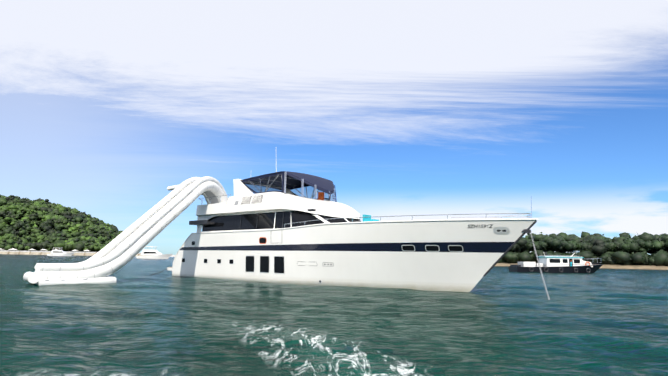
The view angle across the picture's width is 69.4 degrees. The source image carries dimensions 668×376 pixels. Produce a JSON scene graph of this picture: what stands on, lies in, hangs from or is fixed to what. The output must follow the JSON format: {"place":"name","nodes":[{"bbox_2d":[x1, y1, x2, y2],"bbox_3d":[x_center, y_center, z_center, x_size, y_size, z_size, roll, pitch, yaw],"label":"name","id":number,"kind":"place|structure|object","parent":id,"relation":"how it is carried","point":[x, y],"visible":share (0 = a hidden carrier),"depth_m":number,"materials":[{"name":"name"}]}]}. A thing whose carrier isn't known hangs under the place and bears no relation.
{"place":"outdoors","nodes":[
{"label":"outdoors","id":0,"kind":"place"},
{"bbox_2d":[2,210,104,251],"bbox_3d":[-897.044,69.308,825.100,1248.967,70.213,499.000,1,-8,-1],"label":"hill","id":1,"kind":"structure","parent":0,"point":[44,232],"depth_m":655.03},
{"bbox_2d":[0,194,122,251],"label":"island trees","id":2,"kind":"object","parent":1,"relation":"on","point":[88,232],"materials":[{"name":"green plant"}]},
{"bbox_2d":[0,248,175,256],"bbox_3d":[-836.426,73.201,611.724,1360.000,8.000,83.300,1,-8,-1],"label":"island seawall","id":3,"kind":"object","parent":1,"relation":"on","point":[8,251],"visible":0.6,"depth_m":583.59,"materials":[{"name":"beige stone"}]},
{"bbox_2d":[0,254,174,259],"bbox_3d":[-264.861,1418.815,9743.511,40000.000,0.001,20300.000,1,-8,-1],"label":"sea water","id":4,"kind":"structure","parent":0,"point":[46,256],"depth_m":241.56,"materials":[{"name":"teal liquid"}]},
{"bbox_2d":[47,248,73,255],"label":"motor yacht","id":5,"kind":"object","parent":4,"relation":"on","point":[58,253],"visible":0.9,"depth_m":361.80,"materials":[{"name":"white paint"}]},
{"bbox_2d":[136,246,171,258],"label":"motor yacht","id":6,"kind":"object","parent":4,"relation":"on","point":[154,254],"visible":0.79,"depth_m":252.78,"materials":[{"name":"white paint"}]},
{"bbox_2d":[0,258,667,375],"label":"sea water","id":7,"kind":"structure","parent":0,"point":[137,318],"depth_m":11.03,"materials":[{"name":"teal liquid"}]},
{"bbox_2d":[151,169,549,299],"bbox_3d":[-1.921,1.402,32.275,32.132,11.001,7.719,-6,-11,40],"label":"yacht","id":8,"kind":"object","parent":7,"relation":"on","point":[287,235],"visible":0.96,"depth_m":28.39,"materials":[{"name":"white paint"}]},
{"bbox_2d":[23,176,227,285],"bbox_3d":[-12.108,2.239,31.474,3.316,7.700,15.715,-2,-9,19],"label":"inflatable slide","id":9,"kind":"object","parent":8,"relation":"attached to","point":[126,246],"visible":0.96,"depth_m":28.45,"materials":[{"name":"plastic"}]},
{"bbox_2d":[182,227,509,282],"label":"yacht windows","id":10,"kind":"structure","parent":8,"relation":"in","point":[279,263],"depth_m":29.99,"materials":[{"name":"black glass"}]},
{"bbox_2d":[508,251,602,272],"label":"workboat","id":11,"kind":"object","parent":7,"relation":"on","point":[556,264],"visible":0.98,"depth_m":72.23,"materials":[{"name":"white paint"}]},
{"bbox_2d":[0,0,667,254],"label":"sky","id":12,"kind":"structure","parent":0,"point":[431,108],"materials":[{"name":"blue"}]},
{"bbox_2d":[495,263,667,269],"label":"island ground","id":13,"kind":"structure","parent":0,"point":[620,266],"depth_m":154.05,"materials":[{"name":"beige soil"}]},
{"bbox_2d":[498,231,667,265],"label":"island trees","id":14,"kind":"object","parent":13,"relation":"on","point":[607,250],"depth_m":164.03,"materials":[{"name":"green plant"}]}
]}

